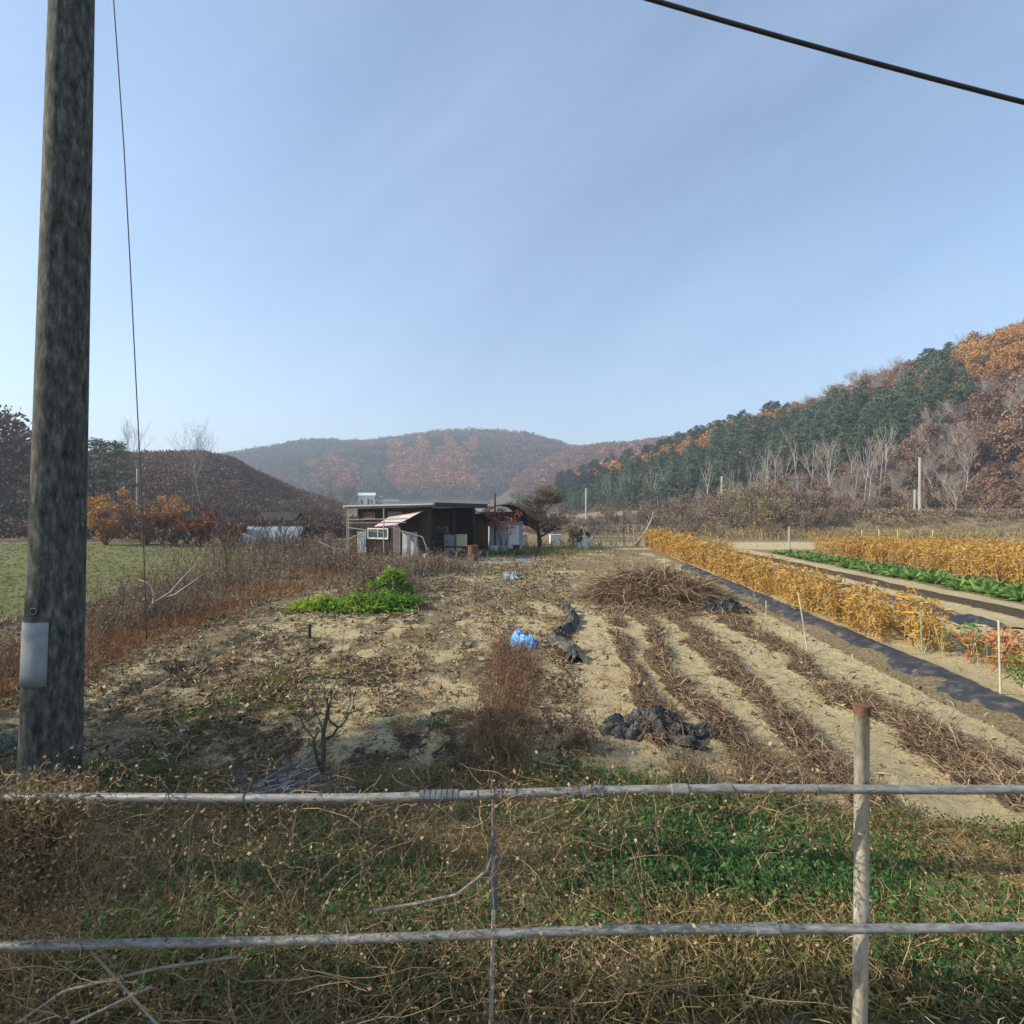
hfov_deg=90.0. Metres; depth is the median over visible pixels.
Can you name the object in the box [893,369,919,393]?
pine tree
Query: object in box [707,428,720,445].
pine tree
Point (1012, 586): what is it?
radish plant
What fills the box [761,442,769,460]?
pine tree
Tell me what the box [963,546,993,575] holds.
soybean plant
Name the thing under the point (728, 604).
plastic heap
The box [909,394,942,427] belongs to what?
pine tree
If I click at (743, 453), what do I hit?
oak tree
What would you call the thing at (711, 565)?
bean plant
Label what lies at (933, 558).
soybean plant
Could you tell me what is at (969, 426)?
oak tree
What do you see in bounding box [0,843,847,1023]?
vine
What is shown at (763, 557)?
bean plant
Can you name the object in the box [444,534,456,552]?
storage cabinet
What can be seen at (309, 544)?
dry weeds
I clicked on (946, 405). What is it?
bare tree
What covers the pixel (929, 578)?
radish plant
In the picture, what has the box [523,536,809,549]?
dry weeds
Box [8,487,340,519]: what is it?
mound
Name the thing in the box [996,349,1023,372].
larch tree
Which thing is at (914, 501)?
utility pole
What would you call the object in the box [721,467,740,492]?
slender tree
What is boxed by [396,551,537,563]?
yard
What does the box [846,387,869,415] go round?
pine tree
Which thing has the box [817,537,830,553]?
soybean plant
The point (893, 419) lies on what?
pine tree
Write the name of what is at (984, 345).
larch tree
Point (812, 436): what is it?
pine tree
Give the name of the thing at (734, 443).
pine tree
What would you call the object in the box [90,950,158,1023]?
dry stem
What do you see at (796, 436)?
pine tree
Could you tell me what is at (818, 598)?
bean plant
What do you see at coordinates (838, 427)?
pine tree
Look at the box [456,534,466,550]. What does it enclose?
cupboard
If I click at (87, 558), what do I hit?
lawn grass
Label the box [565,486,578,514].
pine tree
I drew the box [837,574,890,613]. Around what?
bean plant
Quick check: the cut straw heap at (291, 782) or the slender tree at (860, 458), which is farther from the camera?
the slender tree at (860, 458)
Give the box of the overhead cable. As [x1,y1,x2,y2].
[644,0,1023,104]
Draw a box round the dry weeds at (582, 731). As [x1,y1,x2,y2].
[551,701,612,756]
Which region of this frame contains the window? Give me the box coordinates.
[367,528,388,538]
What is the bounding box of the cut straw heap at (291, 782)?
[183,748,370,813]
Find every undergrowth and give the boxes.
[0,514,356,539]
[523,507,1023,533]
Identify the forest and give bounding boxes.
[217,426,590,498]
[507,420,726,507]
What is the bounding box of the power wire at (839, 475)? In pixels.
[736,461,916,480]
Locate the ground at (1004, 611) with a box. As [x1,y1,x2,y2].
[0,511,1023,1023]
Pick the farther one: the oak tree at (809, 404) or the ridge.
the ridge
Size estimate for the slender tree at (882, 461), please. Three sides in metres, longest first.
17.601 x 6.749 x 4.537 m
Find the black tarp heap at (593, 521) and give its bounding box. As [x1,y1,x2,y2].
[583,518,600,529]
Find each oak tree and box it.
[0,404,31,511]
[735,447,752,463]
[770,476,789,494]
[780,488,795,503]
[791,405,805,413]
[794,487,814,506]
[796,474,813,490]
[800,398,817,408]
[806,471,816,483]
[808,454,829,473]
[814,485,833,507]
[819,384,840,400]
[829,496,853,509]
[833,466,854,486]
[836,459,853,475]
[839,473,864,493]
[848,383,858,395]
[852,466,865,477]
[857,381,877,396]
[859,373,878,384]
[877,436,900,456]
[878,369,891,377]
[881,377,892,385]
[882,366,903,379]
[882,379,894,392]
[882,470,902,490]
[885,378,900,393]
[886,367,904,379]
[889,437,925,469]
[891,492,912,508]
[895,358,918,373]
[904,436,930,464]
[907,422,944,458]
[907,463,917,474]
[913,485,936,507]
[925,460,951,483]
[938,412,967,439]
[940,379,979,402]
[947,420,983,450]
[947,433,985,462]
[948,355,967,369]
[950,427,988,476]
[960,390,1003,419]
[964,418,998,449]
[966,372,986,388]
[966,396,1003,431]
[968,355,991,376]
[968,405,996,426]
[971,381,1002,406]
[972,493,993,509]
[973,466,1000,491]
[979,495,1004,510]
[981,420,1021,460]
[982,462,1007,477]
[983,426,1006,452]
[983,476,1010,496]
[990,366,1021,394]
[991,480,1014,507]
[996,463,1015,479]
[997,383,1017,403]
[998,402,1023,437]
[999,371,1023,409]
[1015,496,1023,507]
[1018,434,1023,459]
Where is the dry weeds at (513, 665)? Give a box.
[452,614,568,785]
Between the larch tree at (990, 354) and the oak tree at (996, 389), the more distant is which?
the larch tree at (990, 354)
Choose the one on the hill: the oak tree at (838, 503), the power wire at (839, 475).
the oak tree at (838, 503)
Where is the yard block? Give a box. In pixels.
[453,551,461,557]
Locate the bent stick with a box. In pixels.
[679,715,683,734]
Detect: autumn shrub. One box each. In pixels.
[87,487,135,544]
[109,499,182,544]
[133,495,189,543]
[154,526,194,546]
[170,507,221,545]
[213,522,247,544]
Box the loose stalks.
[569,587,818,623]
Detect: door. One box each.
[402,532,417,555]
[508,525,518,548]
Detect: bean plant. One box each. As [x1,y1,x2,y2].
[641,529,659,547]
[649,533,664,551]
[653,530,672,552]
[669,536,684,557]
[670,536,687,559]
[674,539,691,561]
[676,535,695,564]
[683,543,695,563]
[685,532,709,541]
[689,540,711,563]
[689,545,698,565]
[690,540,710,567]
[692,548,706,565]
[695,541,720,565]
[698,545,709,568]
[699,547,727,574]
[705,539,736,556]
[705,545,726,571]
[705,546,720,570]
[711,537,727,548]
[713,555,727,577]
[714,549,735,575]
[719,546,739,562]
[719,556,737,578]
[723,551,750,582]
[727,549,744,577]
[727,553,751,580]
[732,560,748,583]
[733,551,753,568]
[737,558,773,587]
[742,556,761,585]
[742,557,764,582]
[743,565,761,589]
[747,552,774,564]
[747,565,769,590]
[750,568,768,590]
[756,556,775,584]
[758,575,770,593]
[762,574,783,592]
[765,574,778,595]
[766,568,792,598]
[767,565,779,581]
[769,557,789,585]
[771,577,792,599]
[773,579,789,596]
[774,564,807,591]
[775,561,797,590]
[775,567,797,601]
[780,563,802,580]
[783,571,809,603]
[783,583,797,604]
[785,575,809,606]
[787,566,810,583]
[789,576,832,612]
[793,571,819,609]
[796,582,824,610]
[805,566,840,602]
[806,569,841,592]
[808,570,834,608]
[811,587,835,615]
[813,590,845,622]
[814,580,865,620]
[819,578,842,608]
[820,591,847,618]
[821,581,841,610]
[830,596,860,624]
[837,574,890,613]
[838,592,871,631]
[842,602,860,626]
[843,584,869,618]
[848,583,896,639]
[857,600,905,642]
[857,602,886,633]
[862,606,890,633]
[863,588,890,612]
[879,593,902,629]
[879,604,894,627]
[886,586,935,628]
[893,595,927,643]
[893,603,937,636]
[896,588,960,652]
[896,599,929,635]
[912,607,946,646]
[925,609,960,652]
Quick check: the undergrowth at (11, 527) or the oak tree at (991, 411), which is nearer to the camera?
the undergrowth at (11, 527)
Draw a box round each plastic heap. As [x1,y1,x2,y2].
[597,704,716,751]
[702,598,754,614]
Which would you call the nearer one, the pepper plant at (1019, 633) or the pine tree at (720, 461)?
the pepper plant at (1019, 633)
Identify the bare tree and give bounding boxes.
[117,417,154,502]
[167,428,219,515]
[173,414,212,514]
[316,481,341,539]
[334,471,364,541]
[345,492,365,535]
[695,485,703,505]
[732,480,752,502]
[755,468,776,489]
[769,457,791,490]
[785,474,794,490]
[791,469,804,490]
[792,473,809,490]
[793,451,822,481]
[804,392,823,403]
[807,471,826,499]
[809,436,845,493]
[819,380,838,398]
[823,475,839,493]
[829,478,851,497]
[834,378,847,391]
[841,471,858,500]
[842,370,860,385]
[842,459,874,498]
[844,487,869,508]
[855,480,886,507]
[856,368,877,383]
[858,456,878,484]
[862,482,879,497]
[865,436,889,476]
[867,374,885,395]
[870,364,890,374]
[882,469,904,493]
[884,442,906,466]
[884,475,902,494]
[885,356,911,369]
[893,459,916,487]
[897,484,913,507]
[905,419,947,472]
[907,444,946,485]
[910,487,927,507]
[915,455,943,487]
[916,401,952,455]
[922,439,963,489]
[930,468,973,508]
[932,471,954,493]
[934,397,967,422]
[936,430,961,460]
[937,423,973,466]
[939,412,968,440]
[939,420,995,466]
[948,469,963,500]
[950,429,980,492]
[976,377,1000,411]
[1000,374,1023,421]
[1002,388,1023,410]
[1006,381,1023,409]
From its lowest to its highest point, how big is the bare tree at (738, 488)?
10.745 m
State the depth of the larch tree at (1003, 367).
137.11 m
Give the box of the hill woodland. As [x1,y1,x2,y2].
[553,324,1016,510]
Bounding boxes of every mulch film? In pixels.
[546,601,582,662]
[680,565,1023,719]
[796,574,850,587]
[865,593,1023,630]
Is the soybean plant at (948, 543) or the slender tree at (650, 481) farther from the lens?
the slender tree at (650, 481)
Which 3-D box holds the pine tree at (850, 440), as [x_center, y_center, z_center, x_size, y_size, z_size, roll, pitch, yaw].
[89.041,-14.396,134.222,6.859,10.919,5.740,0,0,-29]
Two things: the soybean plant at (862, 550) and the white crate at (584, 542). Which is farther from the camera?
the white crate at (584, 542)
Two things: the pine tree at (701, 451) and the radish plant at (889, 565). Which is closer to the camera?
the radish plant at (889, 565)
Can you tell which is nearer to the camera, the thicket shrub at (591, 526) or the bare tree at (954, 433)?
the thicket shrub at (591, 526)
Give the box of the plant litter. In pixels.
[0,544,1023,797]
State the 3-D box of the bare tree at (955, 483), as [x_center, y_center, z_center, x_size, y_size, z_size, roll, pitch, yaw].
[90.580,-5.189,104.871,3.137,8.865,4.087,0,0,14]
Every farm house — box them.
[357,493,375,504]
[375,496,382,503]
[382,499,399,503]
[475,505,492,512]
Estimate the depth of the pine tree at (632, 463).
217.16 m
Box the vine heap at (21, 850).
[0,744,167,944]
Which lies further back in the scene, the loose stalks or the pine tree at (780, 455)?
the pine tree at (780, 455)
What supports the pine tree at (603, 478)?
on the hill
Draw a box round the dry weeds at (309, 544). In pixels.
[122,528,480,557]
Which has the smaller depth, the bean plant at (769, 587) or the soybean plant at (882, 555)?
the bean plant at (769, 587)
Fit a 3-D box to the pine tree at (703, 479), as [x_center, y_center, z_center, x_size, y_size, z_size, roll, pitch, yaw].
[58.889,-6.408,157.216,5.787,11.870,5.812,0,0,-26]
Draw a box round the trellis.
[589,521,644,547]
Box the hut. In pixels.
[255,512,303,523]
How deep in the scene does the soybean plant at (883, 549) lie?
28.59 m
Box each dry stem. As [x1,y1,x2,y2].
[16,955,237,1022]
[73,985,152,1023]
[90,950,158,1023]
[373,838,497,911]
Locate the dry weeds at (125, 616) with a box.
[0,574,271,654]
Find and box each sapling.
[186,491,234,561]
[212,507,240,568]
[247,513,272,568]
[270,513,295,552]
[291,506,313,555]
[299,492,332,553]
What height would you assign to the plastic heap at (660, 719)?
0.369 m
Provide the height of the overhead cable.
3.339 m
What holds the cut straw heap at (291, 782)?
on the ground at (1004, 611)
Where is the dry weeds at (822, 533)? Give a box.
[551,515,1023,541]
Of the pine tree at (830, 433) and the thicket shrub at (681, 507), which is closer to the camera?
the thicket shrub at (681, 507)
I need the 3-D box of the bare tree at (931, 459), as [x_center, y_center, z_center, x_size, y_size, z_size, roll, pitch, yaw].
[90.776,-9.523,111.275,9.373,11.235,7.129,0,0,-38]
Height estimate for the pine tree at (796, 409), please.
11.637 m
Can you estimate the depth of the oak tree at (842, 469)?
128.87 m
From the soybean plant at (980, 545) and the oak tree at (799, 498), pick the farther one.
the oak tree at (799, 498)
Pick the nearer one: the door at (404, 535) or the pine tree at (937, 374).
the door at (404, 535)
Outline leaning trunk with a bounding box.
[635,510,656,546]
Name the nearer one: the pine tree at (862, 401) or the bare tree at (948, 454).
the bare tree at (948, 454)
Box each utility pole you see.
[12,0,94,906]
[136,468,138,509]
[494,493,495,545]
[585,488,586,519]
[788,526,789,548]
[913,490,915,514]
[918,457,921,510]
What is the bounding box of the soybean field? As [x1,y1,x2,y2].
[928,535,1023,546]
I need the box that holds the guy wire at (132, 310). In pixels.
[113,0,146,639]
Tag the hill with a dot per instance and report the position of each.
(972, 483)
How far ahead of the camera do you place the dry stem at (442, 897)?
2.02 m
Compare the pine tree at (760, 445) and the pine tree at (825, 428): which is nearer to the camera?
the pine tree at (825, 428)
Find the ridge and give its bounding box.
[485,447,638,513]
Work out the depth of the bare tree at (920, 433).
122.05 m
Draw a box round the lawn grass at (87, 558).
[0,542,356,622]
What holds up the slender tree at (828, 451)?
on the hill
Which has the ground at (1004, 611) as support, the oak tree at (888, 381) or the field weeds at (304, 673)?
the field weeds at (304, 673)
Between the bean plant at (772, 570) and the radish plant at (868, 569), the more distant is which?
the radish plant at (868, 569)
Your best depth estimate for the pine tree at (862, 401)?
164.25 m
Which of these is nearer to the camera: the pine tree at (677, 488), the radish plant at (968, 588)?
the radish plant at (968, 588)
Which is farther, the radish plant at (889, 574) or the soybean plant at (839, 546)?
the soybean plant at (839, 546)
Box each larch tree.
[675,447,683,455]
[676,443,684,452]
[697,440,710,450]
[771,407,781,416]
[914,368,928,386]
[949,346,960,367]
[950,345,970,357]
[955,330,987,343]
[956,343,984,357]
[963,345,996,373]
[965,338,986,347]
[965,362,985,383]
[966,337,985,349]
[970,341,991,349]
[979,359,1003,382]
[982,330,1002,348]
[982,351,995,372]
[982,356,997,373]
[987,335,1017,353]
[989,330,1021,354]
[989,341,1023,364]
[994,322,1015,338]
[995,329,1016,343]
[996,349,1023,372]
[999,363,1022,384]
[1004,360,1023,381]
[1009,341,1023,348]
[1010,331,1023,343]
[1011,324,1023,332]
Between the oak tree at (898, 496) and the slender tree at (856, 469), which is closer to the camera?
the oak tree at (898, 496)
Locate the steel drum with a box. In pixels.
[468,545,477,560]
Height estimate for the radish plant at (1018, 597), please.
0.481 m
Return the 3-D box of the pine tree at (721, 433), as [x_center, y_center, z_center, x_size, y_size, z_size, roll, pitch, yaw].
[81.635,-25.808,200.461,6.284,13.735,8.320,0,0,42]
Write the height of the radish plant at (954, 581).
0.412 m
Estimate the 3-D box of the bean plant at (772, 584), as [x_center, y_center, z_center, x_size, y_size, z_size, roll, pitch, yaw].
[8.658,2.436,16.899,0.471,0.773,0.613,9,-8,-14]
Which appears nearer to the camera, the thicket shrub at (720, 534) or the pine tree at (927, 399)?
the thicket shrub at (720, 534)
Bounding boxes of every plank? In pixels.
[407,535,409,559]
[414,537,416,558]
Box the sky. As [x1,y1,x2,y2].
[0,0,1023,453]
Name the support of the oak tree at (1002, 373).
on the hill
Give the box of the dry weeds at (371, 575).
[301,549,452,597]
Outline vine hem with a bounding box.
[0,745,901,923]
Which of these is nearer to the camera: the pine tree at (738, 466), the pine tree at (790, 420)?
the pine tree at (738, 466)
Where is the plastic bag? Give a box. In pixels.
[509,628,536,649]
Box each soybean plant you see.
[810,535,823,553]
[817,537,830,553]
[822,535,840,554]
[830,536,843,554]
[832,540,848,556]
[834,541,845,555]
[838,540,853,556]
[839,538,853,553]
[846,539,862,556]
[852,537,867,558]
[857,541,873,559]
[858,541,876,561]
[859,543,872,560]
[867,544,883,562]
[868,543,887,562]
[874,538,890,561]
[877,543,889,560]
[878,538,900,563]
[881,538,902,557]
[883,543,899,563]
[887,544,905,565]
[897,539,915,563]
[897,543,917,567]
[903,542,923,561]
[907,543,928,569]
[910,542,940,564]
[911,547,927,568]
[916,544,943,570]
[920,549,943,570]
[923,540,940,565]
[932,544,952,568]
[934,539,952,559]
[938,549,955,572]
[938,550,952,570]
[946,544,971,573]
[947,545,969,575]
[948,545,972,571]
[948,550,980,576]
[958,546,984,572]
[959,553,981,577]
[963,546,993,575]
[965,543,982,570]
[967,540,994,554]
[967,548,1000,577]
[971,553,1001,580]
[978,550,1010,577]
[986,549,1018,571]
[986,551,1013,582]
[986,554,1022,579]
[987,547,1010,573]
[993,555,1009,578]
[997,553,1022,583]
[1002,545,1021,565]
[1003,552,1023,583]
[1006,549,1023,578]
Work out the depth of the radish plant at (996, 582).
18.42 m
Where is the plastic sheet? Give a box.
[503,571,521,579]
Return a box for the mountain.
[237,434,552,513]
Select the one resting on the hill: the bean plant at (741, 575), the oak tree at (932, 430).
the oak tree at (932, 430)
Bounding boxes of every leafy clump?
[0,730,17,765]
[281,588,395,614]
[358,588,426,612]
[360,566,420,596]
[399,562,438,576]
[403,713,446,730]
[488,548,525,555]
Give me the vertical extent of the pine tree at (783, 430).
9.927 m
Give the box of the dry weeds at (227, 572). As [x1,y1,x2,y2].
[0,549,329,621]
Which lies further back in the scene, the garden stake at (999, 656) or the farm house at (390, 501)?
the farm house at (390, 501)
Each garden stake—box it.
[308,624,310,638]
[488,780,496,1023]
[797,592,807,652]
[919,611,923,654]
[997,620,1001,693]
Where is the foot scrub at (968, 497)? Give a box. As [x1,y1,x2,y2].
[560,372,1023,514]
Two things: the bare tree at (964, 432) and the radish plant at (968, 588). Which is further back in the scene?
the bare tree at (964, 432)
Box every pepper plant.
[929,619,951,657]
[950,620,984,655]
[954,629,992,664]
[978,627,1023,672]
[982,625,1023,670]
[987,627,1023,663]
[997,648,1023,686]
[1007,632,1023,676]
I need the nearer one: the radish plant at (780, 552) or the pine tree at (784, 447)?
the radish plant at (780, 552)
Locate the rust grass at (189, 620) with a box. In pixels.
[0,563,372,715]
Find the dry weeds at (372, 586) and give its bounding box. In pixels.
[305,576,439,606]
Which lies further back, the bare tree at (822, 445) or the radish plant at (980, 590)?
the bare tree at (822, 445)
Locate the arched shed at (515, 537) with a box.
[481,504,528,549]
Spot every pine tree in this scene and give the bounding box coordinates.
[0,432,29,517]
[1,440,17,501]
[88,437,119,515]
[88,440,139,514]
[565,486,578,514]
[574,491,583,507]
[577,483,591,504]
[581,488,594,512]
[590,482,605,504]
[595,494,606,509]
[599,467,610,482]
[599,475,607,484]
[600,472,618,487]
[600,482,611,494]
[605,475,616,490]
[607,491,614,508]
[611,493,622,510]
[614,474,631,497]
[616,480,633,509]
[619,458,630,472]
[620,464,636,479]
[621,468,632,485]
[623,485,636,510]
[628,461,639,475]
[631,455,644,468]
[633,479,644,498]
[635,489,645,505]
[637,489,654,506]
[639,471,655,496]
[642,467,657,489]
[643,483,654,501]
[644,461,653,468]
[648,456,655,463]
[649,479,667,503]
[651,469,665,485]
[653,453,668,469]
[654,481,674,504]
[662,465,676,492]
[662,472,685,504]
[666,457,681,469]
[667,450,683,464]
[668,483,684,502]
[672,471,685,487]
[677,466,702,503]
[679,454,695,477]
[685,440,696,456]
[685,457,706,488]
[686,443,697,455]
[694,462,710,482]
[694,472,712,496]
[696,447,707,462]
[703,447,715,462]
[704,454,717,484]
[705,439,722,453]
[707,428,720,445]
[709,453,735,485]
[709,465,730,493]
[710,427,725,440]
[711,429,727,446]
[720,473,736,492]
[723,432,739,454]
[724,439,741,455]
[729,456,743,484]
[731,458,746,482]
[733,417,744,436]
[737,443,749,456]
[739,429,757,443]
[739,460,758,483]
[743,434,757,449]
[744,443,761,469]
[747,415,763,429]
[749,428,760,442]
[751,426,763,441]
[754,442,765,463]
[755,415,768,435]
[757,455,769,474]
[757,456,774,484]
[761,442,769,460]
[762,414,776,435]
[763,442,776,472]
[764,433,777,442]
[768,450,790,478]
[769,415,789,439]
[769,440,787,476]
[772,438,801,476]
[775,408,790,423]
[779,428,787,439]
[779,432,790,440]
[785,407,802,422]
[785,412,796,429]
[786,420,805,438]
[786,433,811,471]
[796,408,814,424]
[797,432,829,474]
[804,413,817,424]
[805,450,830,474]
[808,403,818,421]
[810,410,828,428]
[810,420,823,431]
[813,399,828,411]
[815,425,836,455]
[820,396,832,418]
[821,427,842,470]
[825,396,845,422]
[825,402,852,430]
[825,411,848,431]
[826,423,846,441]
[827,388,841,402]
[829,432,858,463]
[834,440,847,460]
[836,388,850,403]
[840,436,865,464]
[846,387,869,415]
[852,379,872,409]
[852,416,875,448]
[853,392,869,414]
[853,421,874,458]
[854,431,872,459]
[856,400,878,426]
[858,409,875,432]
[867,396,891,420]
[868,417,883,441]
[869,416,902,463]
[871,386,892,397]
[875,413,900,442]
[878,387,891,409]
[879,393,904,417]
[882,394,899,415]
[882,422,908,466]
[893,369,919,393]
[893,379,917,422]
[893,410,906,429]
[897,385,919,411]
[899,398,918,426]
[902,404,934,438]
[908,391,930,412]
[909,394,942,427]
[912,362,922,376]
[914,362,931,377]
[914,375,940,404]
[917,348,931,363]
[920,363,948,413]
[922,348,937,367]
[924,349,957,377]
[929,383,961,415]
[929,392,942,421]
[931,366,960,392]
[934,412,954,438]
[942,342,957,357]
[948,387,971,410]
[948,398,967,417]
[950,366,972,387]
[950,374,979,412]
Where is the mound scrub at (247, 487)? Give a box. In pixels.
[0,443,347,518]
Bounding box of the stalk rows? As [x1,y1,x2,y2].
[595,600,1023,831]
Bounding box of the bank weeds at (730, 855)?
[0,751,1023,1021]
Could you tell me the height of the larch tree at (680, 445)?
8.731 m
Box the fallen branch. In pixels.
[139,564,204,616]
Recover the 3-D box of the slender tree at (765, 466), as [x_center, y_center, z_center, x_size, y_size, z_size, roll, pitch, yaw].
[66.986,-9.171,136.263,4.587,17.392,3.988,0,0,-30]
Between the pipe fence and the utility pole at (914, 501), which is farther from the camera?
the utility pole at (914, 501)
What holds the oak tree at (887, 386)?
on the hill
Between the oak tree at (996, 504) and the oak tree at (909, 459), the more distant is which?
the oak tree at (909, 459)
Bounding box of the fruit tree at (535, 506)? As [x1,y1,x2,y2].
[499,483,575,546]
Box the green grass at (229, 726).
[87,567,631,780]
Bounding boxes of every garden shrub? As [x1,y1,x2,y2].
[567,523,579,549]
[575,526,591,545]
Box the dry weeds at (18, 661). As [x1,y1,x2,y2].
[0,624,184,692]
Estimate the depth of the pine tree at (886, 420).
131.98 m
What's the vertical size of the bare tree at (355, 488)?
6.546 m
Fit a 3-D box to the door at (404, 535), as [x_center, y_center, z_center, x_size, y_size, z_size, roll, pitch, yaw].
[-6.195,1.950,31.047,1.140,1.500,0.085,0,0,25]
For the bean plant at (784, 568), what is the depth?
17.67 m
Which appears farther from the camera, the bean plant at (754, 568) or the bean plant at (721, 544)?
the bean plant at (721, 544)
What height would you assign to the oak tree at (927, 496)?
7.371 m
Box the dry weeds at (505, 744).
[435,714,573,783]
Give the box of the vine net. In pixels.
[0,744,762,1023]
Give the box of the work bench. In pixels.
[437,546,467,556]
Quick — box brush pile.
[564,551,747,610]
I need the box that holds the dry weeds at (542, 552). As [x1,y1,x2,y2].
[448,544,642,557]
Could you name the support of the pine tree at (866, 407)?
on the hill
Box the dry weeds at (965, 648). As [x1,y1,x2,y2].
[863,616,1022,678]
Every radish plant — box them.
[774,549,785,554]
[802,553,816,559]
[814,555,831,562]
[832,556,846,561]
[837,560,854,567]
[843,555,861,561]
[846,558,864,564]
[853,562,872,570]
[860,564,880,571]
[868,560,884,565]
[869,569,878,573]
[877,561,896,567]
[877,567,892,575]
[883,567,904,576]
[889,567,913,577]
[899,570,924,580]
[907,567,930,572]
[918,573,947,583]
[920,568,942,576]
[943,580,971,590]
[944,573,966,582]
[946,575,971,584]
[959,572,983,583]
[961,580,985,591]
[964,578,992,587]
[970,582,999,593]
[984,577,1012,588]
[984,587,1003,597]
[991,583,1009,591]
[993,588,1023,598]
[1002,590,1023,601]
[1004,581,1021,589]
[1005,583,1023,594]
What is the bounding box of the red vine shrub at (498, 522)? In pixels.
[484,502,522,545]
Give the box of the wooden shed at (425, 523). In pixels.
[343,502,488,560]
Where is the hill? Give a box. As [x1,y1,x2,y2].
[559,374,1023,515]
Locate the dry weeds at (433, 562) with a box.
[337,547,514,577]
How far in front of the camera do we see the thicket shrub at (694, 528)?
54.63 m
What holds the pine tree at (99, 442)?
on the ground at (1004, 611)
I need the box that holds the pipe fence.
[0,702,1023,1023]
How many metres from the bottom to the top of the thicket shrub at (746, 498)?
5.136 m
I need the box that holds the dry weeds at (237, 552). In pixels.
[122,541,450,582]
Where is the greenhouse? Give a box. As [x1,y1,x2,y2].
[239,526,310,544]
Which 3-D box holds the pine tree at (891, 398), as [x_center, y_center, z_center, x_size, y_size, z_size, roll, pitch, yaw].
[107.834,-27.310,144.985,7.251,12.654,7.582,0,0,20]
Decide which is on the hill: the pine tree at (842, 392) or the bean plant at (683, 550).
the pine tree at (842, 392)
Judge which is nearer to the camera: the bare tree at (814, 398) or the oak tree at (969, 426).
the oak tree at (969, 426)
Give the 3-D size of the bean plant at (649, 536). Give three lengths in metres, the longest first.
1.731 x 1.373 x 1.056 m
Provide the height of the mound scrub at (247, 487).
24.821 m
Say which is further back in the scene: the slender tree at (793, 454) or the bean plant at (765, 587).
the slender tree at (793, 454)
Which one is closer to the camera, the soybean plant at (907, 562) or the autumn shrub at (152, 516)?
the soybean plant at (907, 562)
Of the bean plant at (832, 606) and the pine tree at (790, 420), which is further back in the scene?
the pine tree at (790, 420)
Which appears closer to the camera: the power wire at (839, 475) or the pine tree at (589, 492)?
the power wire at (839, 475)
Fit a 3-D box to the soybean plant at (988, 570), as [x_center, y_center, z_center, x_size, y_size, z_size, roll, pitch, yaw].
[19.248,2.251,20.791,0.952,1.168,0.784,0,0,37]
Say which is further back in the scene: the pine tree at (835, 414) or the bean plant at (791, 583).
the pine tree at (835, 414)
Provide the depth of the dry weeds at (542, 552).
33.60 m
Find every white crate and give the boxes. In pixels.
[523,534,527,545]
[549,534,561,543]
[576,536,587,548]
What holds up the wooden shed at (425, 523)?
on the ground at (1004, 611)
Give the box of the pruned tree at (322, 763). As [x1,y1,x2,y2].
[295,630,361,774]
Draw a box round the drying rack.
[346,509,407,557]
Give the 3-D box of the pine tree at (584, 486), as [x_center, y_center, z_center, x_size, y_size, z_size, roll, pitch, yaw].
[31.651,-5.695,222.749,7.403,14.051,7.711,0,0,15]
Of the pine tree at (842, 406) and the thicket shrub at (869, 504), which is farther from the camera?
the pine tree at (842, 406)
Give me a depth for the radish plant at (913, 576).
20.86 m
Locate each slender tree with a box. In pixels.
[644,461,656,505]
[650,470,660,504]
[699,456,711,498]
[699,458,719,491]
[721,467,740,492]
[746,452,760,491]
[751,459,761,488]
[756,435,772,493]
[758,448,771,495]
[770,444,781,496]
[778,446,802,487]
[780,427,798,482]
[802,442,823,493]
[817,443,839,504]
[819,429,838,493]
[845,441,856,491]
[849,450,865,499]
[854,435,885,506]
[863,431,886,499]
[874,430,895,499]
[880,418,899,484]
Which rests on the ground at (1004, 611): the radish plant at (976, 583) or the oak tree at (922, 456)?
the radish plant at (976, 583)
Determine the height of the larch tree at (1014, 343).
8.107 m
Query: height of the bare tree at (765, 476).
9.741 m
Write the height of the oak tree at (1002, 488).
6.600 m
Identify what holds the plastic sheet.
on the ground at (1004, 611)
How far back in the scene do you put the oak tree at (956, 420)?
125.38 m
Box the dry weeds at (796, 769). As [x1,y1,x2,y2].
[661,725,895,806]
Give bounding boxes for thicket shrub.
[539,504,560,521]
[558,506,577,522]
[585,515,609,534]
[587,507,617,524]
[599,499,636,524]
[620,500,655,526]
[632,495,672,524]
[648,500,686,526]
[659,493,702,523]
[660,513,691,532]
[677,517,707,534]
[684,496,720,526]
[696,485,737,517]
[704,491,756,528]
[704,518,733,537]
[714,476,775,522]
[726,490,790,532]
[740,474,792,520]
[759,496,813,530]
[759,519,782,539]
[765,477,830,523]
[790,506,834,533]
[825,496,854,514]
[851,498,875,511]
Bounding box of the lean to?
[475,511,499,550]
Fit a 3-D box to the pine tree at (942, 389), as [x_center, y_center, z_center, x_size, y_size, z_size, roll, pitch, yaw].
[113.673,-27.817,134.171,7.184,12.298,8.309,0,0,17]
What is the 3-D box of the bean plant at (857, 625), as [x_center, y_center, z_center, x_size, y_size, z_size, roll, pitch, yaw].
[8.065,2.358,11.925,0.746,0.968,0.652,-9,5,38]
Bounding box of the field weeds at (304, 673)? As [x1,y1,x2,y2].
[5,581,653,774]

